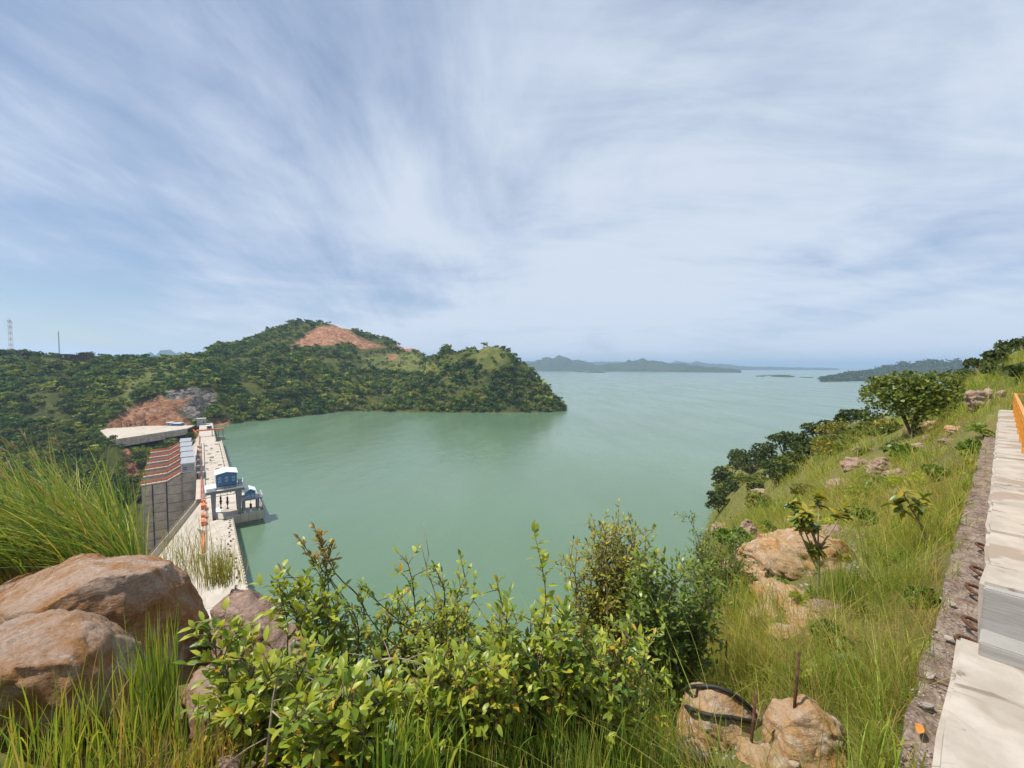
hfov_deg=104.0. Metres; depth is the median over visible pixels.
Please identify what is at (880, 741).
edge grass
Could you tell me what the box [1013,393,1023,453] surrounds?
road railing
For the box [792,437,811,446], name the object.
slope tree
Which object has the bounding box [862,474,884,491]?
sapling
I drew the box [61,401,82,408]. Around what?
hillside tree
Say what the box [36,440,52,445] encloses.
hillside tree
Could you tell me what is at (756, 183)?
sky
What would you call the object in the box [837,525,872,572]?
rubble
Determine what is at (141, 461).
hillside tree
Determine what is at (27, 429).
hillside tree
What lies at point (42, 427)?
hillside tree
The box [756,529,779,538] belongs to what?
slope rock
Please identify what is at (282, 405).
hillside tree
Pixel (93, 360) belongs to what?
hillside tree
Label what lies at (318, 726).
shrub
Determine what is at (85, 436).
hillside tree
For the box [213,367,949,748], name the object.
lake water
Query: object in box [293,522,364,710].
shrub shoot
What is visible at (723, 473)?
slope tree
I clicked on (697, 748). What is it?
boulder
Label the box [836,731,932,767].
grass tuft
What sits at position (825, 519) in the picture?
weed clump
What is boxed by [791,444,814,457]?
slope tree
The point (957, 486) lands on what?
edge grass
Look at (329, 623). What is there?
shrub
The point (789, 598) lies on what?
slope rock
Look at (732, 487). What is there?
slope tree
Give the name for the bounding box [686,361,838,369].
distant hills
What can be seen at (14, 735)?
grass tuft
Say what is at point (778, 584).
boulder
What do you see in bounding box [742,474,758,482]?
brink bush
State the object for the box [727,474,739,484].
brink bush
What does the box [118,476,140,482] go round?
hillside tree
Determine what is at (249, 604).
boulder
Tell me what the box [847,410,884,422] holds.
slope tree
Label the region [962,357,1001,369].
skyline tree
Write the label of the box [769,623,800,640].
slope rock
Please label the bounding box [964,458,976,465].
weed clump
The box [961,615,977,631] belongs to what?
rebar hook
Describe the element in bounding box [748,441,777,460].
slope tree
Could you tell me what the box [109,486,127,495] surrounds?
hillside tree
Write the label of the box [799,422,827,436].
slope tree
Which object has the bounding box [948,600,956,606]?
pebble
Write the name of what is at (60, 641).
boulder
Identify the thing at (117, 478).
hillside tree
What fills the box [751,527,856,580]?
boulder
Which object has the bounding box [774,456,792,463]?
brink bush
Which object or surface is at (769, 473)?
slope tree
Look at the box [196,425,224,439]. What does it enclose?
gate gantry
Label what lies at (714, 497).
slope tree
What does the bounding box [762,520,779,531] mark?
weed clump
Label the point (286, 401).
hillside tree
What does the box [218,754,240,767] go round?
stone
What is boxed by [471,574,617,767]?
shrub
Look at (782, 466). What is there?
bush
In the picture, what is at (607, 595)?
shrub
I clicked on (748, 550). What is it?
boulder
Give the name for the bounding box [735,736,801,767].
boulder
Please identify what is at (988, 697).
parapet wall
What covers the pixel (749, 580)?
scrub bush
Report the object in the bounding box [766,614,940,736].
grass tuft
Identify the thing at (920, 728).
fallen leaf
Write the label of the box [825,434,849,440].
brink bush
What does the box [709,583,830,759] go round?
rubble
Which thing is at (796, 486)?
scrub bush
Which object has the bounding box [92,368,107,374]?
hillside tree
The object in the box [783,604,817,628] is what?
boulder
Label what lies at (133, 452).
hillside tree
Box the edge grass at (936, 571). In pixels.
[912,545,968,583]
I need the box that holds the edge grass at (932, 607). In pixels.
[901,571,953,617]
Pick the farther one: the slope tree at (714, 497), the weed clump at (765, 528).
the slope tree at (714, 497)
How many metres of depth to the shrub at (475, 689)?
2.40 m
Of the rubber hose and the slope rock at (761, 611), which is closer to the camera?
the rubber hose
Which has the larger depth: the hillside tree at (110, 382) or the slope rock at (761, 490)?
the hillside tree at (110, 382)
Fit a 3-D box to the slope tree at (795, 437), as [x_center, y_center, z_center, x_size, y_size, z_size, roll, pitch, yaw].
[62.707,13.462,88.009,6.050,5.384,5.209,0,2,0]
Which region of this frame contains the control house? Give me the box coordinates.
[196,418,205,426]
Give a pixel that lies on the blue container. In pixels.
(177, 424)
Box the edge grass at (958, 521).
[934,504,986,529]
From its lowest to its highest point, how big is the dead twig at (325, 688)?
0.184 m
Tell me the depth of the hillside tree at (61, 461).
329.52 m
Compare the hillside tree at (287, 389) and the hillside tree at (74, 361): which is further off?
the hillside tree at (287, 389)
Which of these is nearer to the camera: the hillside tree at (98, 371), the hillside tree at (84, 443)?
the hillside tree at (84, 443)
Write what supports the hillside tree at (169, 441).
on the wooded hills terrain at (186, 404)
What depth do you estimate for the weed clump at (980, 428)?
15.96 m
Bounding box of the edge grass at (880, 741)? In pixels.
[850,688,929,767]
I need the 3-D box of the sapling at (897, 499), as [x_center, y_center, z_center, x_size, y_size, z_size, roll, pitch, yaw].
[8.017,2.706,8.012,0.896,1.268,0.661,0,2,0]
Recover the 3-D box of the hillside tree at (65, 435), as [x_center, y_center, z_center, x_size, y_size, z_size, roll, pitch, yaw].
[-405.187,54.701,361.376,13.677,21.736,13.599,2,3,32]
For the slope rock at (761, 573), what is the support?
on the hillside ground at (186, 673)
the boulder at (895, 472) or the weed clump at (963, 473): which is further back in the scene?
the boulder at (895, 472)
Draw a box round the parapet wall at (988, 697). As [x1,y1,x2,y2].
[896,410,1023,767]
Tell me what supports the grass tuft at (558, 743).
on the hillside ground at (186, 673)
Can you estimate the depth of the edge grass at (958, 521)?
6.88 m
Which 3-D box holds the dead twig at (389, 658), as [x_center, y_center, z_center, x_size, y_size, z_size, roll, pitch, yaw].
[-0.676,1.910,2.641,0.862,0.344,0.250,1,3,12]
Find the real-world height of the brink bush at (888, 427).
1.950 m
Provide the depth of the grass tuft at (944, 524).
7.84 m
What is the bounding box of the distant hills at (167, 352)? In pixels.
[128,350,196,356]
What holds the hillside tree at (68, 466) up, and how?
on the wooded hills terrain at (186, 404)
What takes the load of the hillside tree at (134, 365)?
on the wooded hills terrain at (186, 404)
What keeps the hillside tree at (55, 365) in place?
on the wooded hills terrain at (186, 404)
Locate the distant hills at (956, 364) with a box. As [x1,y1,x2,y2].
[820,358,975,381]
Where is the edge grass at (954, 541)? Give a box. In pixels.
[921,520,980,553]
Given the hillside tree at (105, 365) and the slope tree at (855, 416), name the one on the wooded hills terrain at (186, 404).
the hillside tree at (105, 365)
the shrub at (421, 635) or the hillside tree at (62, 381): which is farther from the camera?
the hillside tree at (62, 381)
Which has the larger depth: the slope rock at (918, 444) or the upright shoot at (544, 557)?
the slope rock at (918, 444)
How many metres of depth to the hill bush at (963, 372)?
56.76 m
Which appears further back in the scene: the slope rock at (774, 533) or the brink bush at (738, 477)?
the brink bush at (738, 477)
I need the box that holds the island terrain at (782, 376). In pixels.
[772,375,793,376]
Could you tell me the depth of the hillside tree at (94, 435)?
361.29 m
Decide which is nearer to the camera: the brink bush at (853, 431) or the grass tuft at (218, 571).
the grass tuft at (218, 571)
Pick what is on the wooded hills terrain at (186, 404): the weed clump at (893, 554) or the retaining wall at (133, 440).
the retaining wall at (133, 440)
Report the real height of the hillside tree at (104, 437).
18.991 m
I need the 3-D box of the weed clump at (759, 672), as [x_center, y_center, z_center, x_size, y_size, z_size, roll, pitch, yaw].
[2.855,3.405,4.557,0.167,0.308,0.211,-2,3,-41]
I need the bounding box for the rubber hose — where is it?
[678,684,758,723]
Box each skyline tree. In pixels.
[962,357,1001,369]
[979,349,1012,363]
[991,339,1023,350]
[1007,336,1023,349]
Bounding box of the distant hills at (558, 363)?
[521,355,596,370]
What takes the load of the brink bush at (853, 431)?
on the hillside ground at (186, 673)
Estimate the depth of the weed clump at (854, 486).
17.20 m
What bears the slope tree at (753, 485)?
on the hillside ground at (186, 673)
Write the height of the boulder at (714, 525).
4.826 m
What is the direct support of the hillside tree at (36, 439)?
on the wooded hills terrain at (186, 404)
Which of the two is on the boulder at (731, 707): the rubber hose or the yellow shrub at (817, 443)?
the rubber hose
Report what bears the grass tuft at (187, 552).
on the hillside ground at (186, 673)
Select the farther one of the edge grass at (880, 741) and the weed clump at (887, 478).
the weed clump at (887, 478)
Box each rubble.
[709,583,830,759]
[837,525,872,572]
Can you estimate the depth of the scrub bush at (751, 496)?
43.30 m
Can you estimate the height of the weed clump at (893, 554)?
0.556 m
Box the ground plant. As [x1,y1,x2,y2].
[765,638,868,690]
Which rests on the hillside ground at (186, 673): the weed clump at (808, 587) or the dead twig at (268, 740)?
the weed clump at (808, 587)
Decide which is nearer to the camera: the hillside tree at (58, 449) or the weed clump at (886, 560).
the weed clump at (886, 560)
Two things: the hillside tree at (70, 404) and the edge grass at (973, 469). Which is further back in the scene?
the hillside tree at (70, 404)
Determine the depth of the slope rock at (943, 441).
18.76 m
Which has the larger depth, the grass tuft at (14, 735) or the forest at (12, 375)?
the forest at (12, 375)
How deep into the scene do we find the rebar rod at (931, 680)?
3.38 m
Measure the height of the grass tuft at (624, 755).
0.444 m
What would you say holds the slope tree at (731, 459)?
on the hillside ground at (186, 673)
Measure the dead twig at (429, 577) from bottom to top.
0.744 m
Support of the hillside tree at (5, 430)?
on the wooded hills terrain at (186, 404)
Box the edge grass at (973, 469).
[959,456,988,472]
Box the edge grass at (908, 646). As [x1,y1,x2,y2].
[885,618,951,663]
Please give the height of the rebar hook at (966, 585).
0.094 m
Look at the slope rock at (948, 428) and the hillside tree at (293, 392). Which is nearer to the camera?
the slope rock at (948, 428)
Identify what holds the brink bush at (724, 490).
on the hillside ground at (186, 673)
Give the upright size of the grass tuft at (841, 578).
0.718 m
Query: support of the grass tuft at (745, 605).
on the hillside ground at (186, 673)
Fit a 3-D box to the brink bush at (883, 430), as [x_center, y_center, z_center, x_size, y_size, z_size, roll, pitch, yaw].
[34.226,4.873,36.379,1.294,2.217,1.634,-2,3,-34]
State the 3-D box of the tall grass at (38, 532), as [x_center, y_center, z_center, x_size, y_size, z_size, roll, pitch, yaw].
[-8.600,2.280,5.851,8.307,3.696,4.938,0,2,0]
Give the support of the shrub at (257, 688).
on the hillside ground at (186, 673)
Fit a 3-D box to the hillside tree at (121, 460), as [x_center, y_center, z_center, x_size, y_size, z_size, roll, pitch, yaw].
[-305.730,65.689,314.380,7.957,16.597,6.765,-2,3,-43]
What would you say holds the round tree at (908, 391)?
on the hillside ground at (186, 673)
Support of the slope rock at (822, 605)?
on the hillside ground at (186, 673)
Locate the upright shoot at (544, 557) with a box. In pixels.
[525,520,557,672]
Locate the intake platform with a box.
[207,491,264,525]
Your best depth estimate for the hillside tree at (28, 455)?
329.51 m
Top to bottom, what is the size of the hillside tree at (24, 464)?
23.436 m
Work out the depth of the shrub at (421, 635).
3.27 m
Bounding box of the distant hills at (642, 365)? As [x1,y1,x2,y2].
[593,358,740,372]
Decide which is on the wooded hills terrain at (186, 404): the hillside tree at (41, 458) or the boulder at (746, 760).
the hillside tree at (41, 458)
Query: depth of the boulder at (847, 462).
26.73 m
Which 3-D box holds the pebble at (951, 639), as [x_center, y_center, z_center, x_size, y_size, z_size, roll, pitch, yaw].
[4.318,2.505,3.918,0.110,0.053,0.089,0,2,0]
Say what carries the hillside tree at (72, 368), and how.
on the wooded hills terrain at (186, 404)
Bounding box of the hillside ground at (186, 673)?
[0,355,1023,767]
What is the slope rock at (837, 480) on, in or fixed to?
on the hillside ground at (186, 673)
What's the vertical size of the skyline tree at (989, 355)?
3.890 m
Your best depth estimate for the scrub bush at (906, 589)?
5.39 m
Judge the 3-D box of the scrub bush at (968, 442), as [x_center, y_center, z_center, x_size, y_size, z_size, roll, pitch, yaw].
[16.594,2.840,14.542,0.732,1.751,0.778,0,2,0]
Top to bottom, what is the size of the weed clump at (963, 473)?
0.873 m
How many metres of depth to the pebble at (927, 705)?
3.14 m
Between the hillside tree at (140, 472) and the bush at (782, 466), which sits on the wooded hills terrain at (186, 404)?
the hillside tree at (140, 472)
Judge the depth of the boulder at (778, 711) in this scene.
3.06 m
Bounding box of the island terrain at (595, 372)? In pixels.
[585,371,605,372]
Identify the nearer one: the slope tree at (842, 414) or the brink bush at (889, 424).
the brink bush at (889, 424)
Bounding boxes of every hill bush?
[947,367,977,382]
[979,363,1007,376]
[1000,362,1023,383]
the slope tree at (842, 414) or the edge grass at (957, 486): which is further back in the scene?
the slope tree at (842, 414)
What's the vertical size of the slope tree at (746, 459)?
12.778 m
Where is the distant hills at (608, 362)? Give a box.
[590,361,686,364]
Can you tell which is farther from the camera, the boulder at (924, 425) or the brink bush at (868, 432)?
the brink bush at (868, 432)
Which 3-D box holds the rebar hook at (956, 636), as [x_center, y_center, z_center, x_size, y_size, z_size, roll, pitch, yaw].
[4.280,2.440,3.759,0.300,0.094,0.172,-1,3,-26]
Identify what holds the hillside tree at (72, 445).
on the wooded hills terrain at (186, 404)
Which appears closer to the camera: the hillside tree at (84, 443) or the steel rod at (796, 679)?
the steel rod at (796, 679)
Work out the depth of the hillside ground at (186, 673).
5.85 m
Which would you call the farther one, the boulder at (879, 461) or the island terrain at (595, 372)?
the island terrain at (595, 372)
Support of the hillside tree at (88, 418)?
on the wooded hills terrain at (186, 404)
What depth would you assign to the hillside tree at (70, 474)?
314.87 m
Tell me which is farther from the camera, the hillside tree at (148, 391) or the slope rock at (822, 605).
the hillside tree at (148, 391)
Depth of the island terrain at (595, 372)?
4230.71 m
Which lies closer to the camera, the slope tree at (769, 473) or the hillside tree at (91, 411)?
the slope tree at (769, 473)
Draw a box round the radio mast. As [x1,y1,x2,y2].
[7,318,13,348]
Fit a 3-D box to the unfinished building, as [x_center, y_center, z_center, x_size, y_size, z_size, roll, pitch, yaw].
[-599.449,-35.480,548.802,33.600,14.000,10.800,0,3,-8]
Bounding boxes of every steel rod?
[724,639,726,683]
[750,694,756,742]
[793,652,800,708]
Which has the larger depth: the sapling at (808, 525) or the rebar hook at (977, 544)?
the sapling at (808, 525)
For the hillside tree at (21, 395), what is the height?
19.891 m
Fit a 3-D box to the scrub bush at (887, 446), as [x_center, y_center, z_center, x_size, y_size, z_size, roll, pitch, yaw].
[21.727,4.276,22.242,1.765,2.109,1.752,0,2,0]
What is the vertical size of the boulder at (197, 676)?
0.876 m
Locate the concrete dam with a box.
[140,423,247,618]
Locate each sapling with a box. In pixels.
[781,490,853,594]
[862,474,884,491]
[881,486,936,545]
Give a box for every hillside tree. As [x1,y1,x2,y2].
[0,349,12,355]
[0,402,9,408]
[0,427,15,434]
[5,439,26,447]
[5,459,25,468]
[8,463,31,469]
[12,392,28,399]
[12,450,43,459]
[13,349,30,355]
[16,402,35,411]
[23,425,38,433]
[26,436,43,444]
[26,456,53,466]
[30,358,47,363]
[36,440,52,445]
[37,424,49,431]
[39,432,57,438]
[40,359,65,367]
[45,362,65,368]
[45,447,70,455]
[51,454,67,460]
[52,433,73,439]
[53,442,81,453]
[55,459,69,465]
[56,375,69,380]
[57,398,75,403]
[57,439,76,442]
[57,462,79,471]
[59,379,70,387]
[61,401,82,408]
[62,475,88,483]
[64,470,82,476]
[66,359,83,364]
[66,367,80,371]
[73,380,90,386]
[73,414,96,423]
[76,363,91,368]
[77,433,92,440]
[78,441,90,447]
[79,464,95,473]
[85,408,98,413]
[86,390,101,398]
[88,358,101,363]
[91,432,103,437]
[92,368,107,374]
[92,436,106,443]
[96,363,112,368]
[102,380,115,386]
[105,435,117,441]
[105,493,127,501]
[109,473,124,481]
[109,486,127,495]
[116,458,129,465]
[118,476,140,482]
[122,477,140,490]
[124,363,141,368]
[128,388,143,395]
[130,449,144,454]
[130,453,143,458]
[130,488,140,495]
[132,458,148,468]
[135,469,144,478]
[139,387,155,398]
[154,445,165,449]
[164,438,178,444]
[238,403,250,410]
[277,402,288,408]
[279,399,294,403]
[282,386,295,391]
[288,389,299,395]
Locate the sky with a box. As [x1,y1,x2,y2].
[0,0,1023,366]
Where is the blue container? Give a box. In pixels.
[171,423,183,425]
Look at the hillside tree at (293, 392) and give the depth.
546.07 m
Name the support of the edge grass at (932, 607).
on the hillside ground at (186, 673)
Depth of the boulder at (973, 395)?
20.89 m
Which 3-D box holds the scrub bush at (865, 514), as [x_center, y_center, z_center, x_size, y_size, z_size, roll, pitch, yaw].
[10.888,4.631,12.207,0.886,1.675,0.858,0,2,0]
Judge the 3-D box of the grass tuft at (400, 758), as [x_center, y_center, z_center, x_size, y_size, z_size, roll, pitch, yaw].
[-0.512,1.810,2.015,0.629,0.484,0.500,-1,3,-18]
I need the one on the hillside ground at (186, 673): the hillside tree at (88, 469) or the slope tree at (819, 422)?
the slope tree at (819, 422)
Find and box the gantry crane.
[205,467,262,520]
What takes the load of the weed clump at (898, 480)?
on the hillside ground at (186, 673)
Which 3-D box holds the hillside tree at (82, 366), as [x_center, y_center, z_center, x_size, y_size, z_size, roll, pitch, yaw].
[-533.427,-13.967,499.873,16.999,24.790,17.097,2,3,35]
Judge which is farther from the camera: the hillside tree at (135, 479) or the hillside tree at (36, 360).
the hillside tree at (36, 360)
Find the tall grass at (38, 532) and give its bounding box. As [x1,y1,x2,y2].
[0,427,155,584]
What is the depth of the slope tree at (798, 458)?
59.59 m
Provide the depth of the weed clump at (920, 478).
14.26 m
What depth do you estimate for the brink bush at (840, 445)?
42.53 m
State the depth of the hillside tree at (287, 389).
548.35 m
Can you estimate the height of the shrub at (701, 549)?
2.930 m
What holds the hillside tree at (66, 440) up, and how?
on the wooded hills terrain at (186, 404)
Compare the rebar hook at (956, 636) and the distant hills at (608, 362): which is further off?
the distant hills at (608, 362)
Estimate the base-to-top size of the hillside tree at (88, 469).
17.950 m
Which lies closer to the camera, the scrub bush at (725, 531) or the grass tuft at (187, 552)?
the grass tuft at (187, 552)
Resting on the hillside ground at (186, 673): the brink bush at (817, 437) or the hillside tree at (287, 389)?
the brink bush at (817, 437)
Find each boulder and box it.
[0,553,210,678]
[0,609,152,745]
[180,664,256,749]
[208,589,314,691]
[672,735,709,767]
[676,682,761,749]
[711,522,724,538]
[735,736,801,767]
[738,537,766,567]
[740,519,759,537]
[749,577,803,606]
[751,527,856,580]
[761,694,847,767]
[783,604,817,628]
[839,457,866,471]
[864,457,895,477]
[881,468,907,478]
[919,418,944,430]
[964,388,1006,412]
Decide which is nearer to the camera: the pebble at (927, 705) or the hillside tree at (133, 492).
the pebble at (927, 705)
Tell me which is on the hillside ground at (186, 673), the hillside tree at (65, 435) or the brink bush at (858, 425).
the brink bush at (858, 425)
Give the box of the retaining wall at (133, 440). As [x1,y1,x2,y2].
[111,428,187,446]
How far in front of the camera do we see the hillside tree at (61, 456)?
332.93 m
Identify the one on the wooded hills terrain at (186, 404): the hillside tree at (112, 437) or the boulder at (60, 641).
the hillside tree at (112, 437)
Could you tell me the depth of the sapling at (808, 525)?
7.26 m
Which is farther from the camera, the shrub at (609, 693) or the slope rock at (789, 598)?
the slope rock at (789, 598)
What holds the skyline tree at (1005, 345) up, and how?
on the hillside ground at (186, 673)
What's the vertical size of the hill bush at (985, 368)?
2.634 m
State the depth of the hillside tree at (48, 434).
359.39 m
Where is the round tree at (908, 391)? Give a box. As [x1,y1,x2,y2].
[858,369,967,436]
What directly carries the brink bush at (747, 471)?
on the hillside ground at (186, 673)
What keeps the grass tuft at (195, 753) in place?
on the hillside ground at (186, 673)
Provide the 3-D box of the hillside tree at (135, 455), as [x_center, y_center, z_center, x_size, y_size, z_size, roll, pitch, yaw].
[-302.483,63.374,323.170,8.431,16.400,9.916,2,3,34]
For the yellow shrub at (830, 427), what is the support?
on the hillside ground at (186, 673)
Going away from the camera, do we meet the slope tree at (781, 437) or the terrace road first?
the slope tree at (781, 437)
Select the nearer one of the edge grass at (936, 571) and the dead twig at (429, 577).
the dead twig at (429, 577)
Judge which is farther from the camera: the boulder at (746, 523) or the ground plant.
the boulder at (746, 523)
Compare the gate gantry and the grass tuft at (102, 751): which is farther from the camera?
the gate gantry
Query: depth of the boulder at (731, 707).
3.54 m
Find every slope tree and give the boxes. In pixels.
[704,490,729,514]
[711,461,748,482]
[727,449,748,467]
[728,448,772,474]
[728,483,738,492]
[745,482,764,489]
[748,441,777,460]
[759,459,776,473]
[759,467,788,487]
[764,431,793,454]
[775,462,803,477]
[786,433,811,448]
[789,453,806,465]
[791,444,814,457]
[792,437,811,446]
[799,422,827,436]
[815,419,841,434]
[833,409,860,424]
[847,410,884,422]
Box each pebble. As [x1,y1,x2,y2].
[920,702,934,709]
[924,672,934,679]
[944,635,955,643]
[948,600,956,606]
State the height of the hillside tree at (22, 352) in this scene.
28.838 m
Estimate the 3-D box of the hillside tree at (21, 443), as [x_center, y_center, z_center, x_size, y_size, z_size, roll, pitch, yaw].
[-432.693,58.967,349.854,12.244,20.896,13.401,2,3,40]
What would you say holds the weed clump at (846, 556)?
on the hillside ground at (186, 673)
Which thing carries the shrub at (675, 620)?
on the hillside ground at (186, 673)
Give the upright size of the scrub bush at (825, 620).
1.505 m
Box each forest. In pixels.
[0,318,567,501]
[817,358,977,380]
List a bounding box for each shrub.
[172,597,352,767]
[248,558,374,714]
[258,654,415,767]
[338,543,504,724]
[359,636,548,767]
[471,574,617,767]
[549,499,666,711]
[556,603,689,767]
[609,534,734,723]
[671,510,757,641]
[810,440,842,455]
[813,418,852,436]
[870,418,895,427]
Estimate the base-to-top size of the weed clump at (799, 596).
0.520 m
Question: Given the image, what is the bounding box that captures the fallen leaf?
[915,723,924,732]
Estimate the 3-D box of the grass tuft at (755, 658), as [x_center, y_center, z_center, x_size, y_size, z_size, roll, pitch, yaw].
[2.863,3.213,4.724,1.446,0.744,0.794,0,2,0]
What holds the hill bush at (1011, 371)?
on the hillside ground at (186, 673)
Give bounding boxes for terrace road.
[100,425,194,440]
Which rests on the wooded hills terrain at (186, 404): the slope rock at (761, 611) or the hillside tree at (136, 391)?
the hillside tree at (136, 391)
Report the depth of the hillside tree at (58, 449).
337.68 m
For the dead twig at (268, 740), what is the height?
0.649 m
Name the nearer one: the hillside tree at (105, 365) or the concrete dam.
the concrete dam
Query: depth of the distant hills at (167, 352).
5058.57 m
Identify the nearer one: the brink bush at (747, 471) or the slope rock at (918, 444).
the slope rock at (918, 444)
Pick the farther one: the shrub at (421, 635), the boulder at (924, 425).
the boulder at (924, 425)
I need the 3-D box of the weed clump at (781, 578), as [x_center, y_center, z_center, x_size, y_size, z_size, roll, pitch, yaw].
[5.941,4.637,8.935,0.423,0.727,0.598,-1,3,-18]
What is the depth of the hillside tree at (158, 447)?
348.46 m
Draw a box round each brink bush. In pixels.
[715,484,730,495]
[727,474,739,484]
[734,473,748,481]
[742,468,757,474]
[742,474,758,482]
[756,476,767,483]
[756,497,774,507]
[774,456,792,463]
[782,450,794,456]
[809,436,831,443]
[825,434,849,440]
[828,441,850,452]
[846,429,864,436]
[846,437,858,443]
[852,421,866,428]
[852,447,872,454]
[863,428,876,435]
[877,427,894,433]
[881,423,903,426]
[885,424,901,431]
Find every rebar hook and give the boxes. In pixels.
[953,634,977,642]
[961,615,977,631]
[964,583,978,595]
[969,565,983,575]
[975,542,984,549]
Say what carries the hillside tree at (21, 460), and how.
on the wooded hills terrain at (186, 404)
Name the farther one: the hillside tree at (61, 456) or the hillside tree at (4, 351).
the hillside tree at (4, 351)
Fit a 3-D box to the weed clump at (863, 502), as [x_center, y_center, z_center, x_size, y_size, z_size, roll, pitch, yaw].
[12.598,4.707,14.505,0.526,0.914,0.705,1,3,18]
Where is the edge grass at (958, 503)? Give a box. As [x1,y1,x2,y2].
[942,485,975,508]
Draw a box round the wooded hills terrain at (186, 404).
[0,321,566,554]
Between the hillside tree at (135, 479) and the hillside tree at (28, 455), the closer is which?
the hillside tree at (135, 479)
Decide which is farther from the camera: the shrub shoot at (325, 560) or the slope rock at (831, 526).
the slope rock at (831, 526)
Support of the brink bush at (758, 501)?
on the hillside ground at (186, 673)
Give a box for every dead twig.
[226,635,307,766]
[297,674,345,715]
[348,640,461,691]
[416,528,442,622]
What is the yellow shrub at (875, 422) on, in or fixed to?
on the hillside ground at (186, 673)
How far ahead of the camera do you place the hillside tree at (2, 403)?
393.21 m
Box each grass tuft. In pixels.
[0,629,223,767]
[0,656,255,767]
[104,698,275,767]
[112,600,183,746]
[133,502,228,586]
[183,534,250,592]
[345,686,466,767]
[405,680,682,767]
[517,654,783,767]
[699,567,825,630]
[715,612,803,688]
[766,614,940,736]
[822,559,885,614]
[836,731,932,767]
[935,508,961,536]
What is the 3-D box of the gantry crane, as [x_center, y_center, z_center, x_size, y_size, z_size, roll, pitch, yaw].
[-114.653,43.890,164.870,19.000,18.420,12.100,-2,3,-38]
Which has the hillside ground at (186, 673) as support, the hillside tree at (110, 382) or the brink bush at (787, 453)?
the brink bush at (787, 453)
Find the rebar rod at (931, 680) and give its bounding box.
[912,673,947,686]
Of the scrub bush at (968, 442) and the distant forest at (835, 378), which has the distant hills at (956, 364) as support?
the distant forest at (835, 378)
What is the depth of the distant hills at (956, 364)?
2140.62 m
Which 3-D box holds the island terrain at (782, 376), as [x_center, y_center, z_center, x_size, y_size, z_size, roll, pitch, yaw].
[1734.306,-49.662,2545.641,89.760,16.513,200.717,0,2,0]
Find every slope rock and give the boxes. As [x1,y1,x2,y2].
[738,566,771,580]
[748,603,778,623]
[749,488,765,494]
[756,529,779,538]
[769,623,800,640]
[775,591,811,609]
[805,599,837,612]
[819,525,844,535]
[825,478,849,491]
[912,442,923,448]
[936,438,952,443]
[943,425,959,432]
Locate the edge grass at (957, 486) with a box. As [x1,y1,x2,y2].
[954,471,985,490]
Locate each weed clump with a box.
[754,668,767,681]
[757,523,777,532]
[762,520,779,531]
[774,576,789,584]
[786,590,816,606]
[803,585,822,598]
[814,515,835,524]
[840,553,850,561]
[842,485,871,498]
[851,500,865,507]
[876,556,896,564]
[877,474,898,485]
[885,550,906,560]
[887,475,915,486]
[907,471,930,483]
[954,449,970,454]
[955,465,973,477]
[962,421,995,436]
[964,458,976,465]
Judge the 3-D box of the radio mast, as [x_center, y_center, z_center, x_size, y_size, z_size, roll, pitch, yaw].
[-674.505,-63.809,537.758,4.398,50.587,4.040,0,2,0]
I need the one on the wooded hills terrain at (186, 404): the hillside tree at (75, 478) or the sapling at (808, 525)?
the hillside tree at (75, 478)
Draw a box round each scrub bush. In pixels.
[710,526,751,552]
[740,573,756,597]
[744,490,774,507]
[788,483,812,496]
[807,618,854,648]
[848,507,882,525]
[880,442,918,456]
[902,584,940,605]
[920,464,948,480]
[954,438,981,452]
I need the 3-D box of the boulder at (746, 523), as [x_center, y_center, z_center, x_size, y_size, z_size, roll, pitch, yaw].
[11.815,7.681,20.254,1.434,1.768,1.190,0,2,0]
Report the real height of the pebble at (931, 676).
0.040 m
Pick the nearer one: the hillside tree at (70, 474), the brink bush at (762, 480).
the brink bush at (762, 480)
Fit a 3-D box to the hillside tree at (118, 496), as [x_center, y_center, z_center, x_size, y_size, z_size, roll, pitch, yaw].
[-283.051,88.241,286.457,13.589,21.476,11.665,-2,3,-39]
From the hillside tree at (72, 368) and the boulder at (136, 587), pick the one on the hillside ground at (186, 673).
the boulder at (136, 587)
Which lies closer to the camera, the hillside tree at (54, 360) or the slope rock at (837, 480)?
the slope rock at (837, 480)
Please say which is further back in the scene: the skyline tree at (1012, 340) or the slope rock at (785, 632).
the skyline tree at (1012, 340)
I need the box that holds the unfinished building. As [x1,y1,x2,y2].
[58,353,91,361]
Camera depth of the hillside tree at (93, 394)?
426.64 m
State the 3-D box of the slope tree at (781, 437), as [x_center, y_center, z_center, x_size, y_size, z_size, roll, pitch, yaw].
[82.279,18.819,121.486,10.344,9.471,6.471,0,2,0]
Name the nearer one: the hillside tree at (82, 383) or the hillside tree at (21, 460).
the hillside tree at (21, 460)
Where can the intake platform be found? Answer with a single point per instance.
(250, 515)
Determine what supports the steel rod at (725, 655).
on the hillside ground at (186, 673)

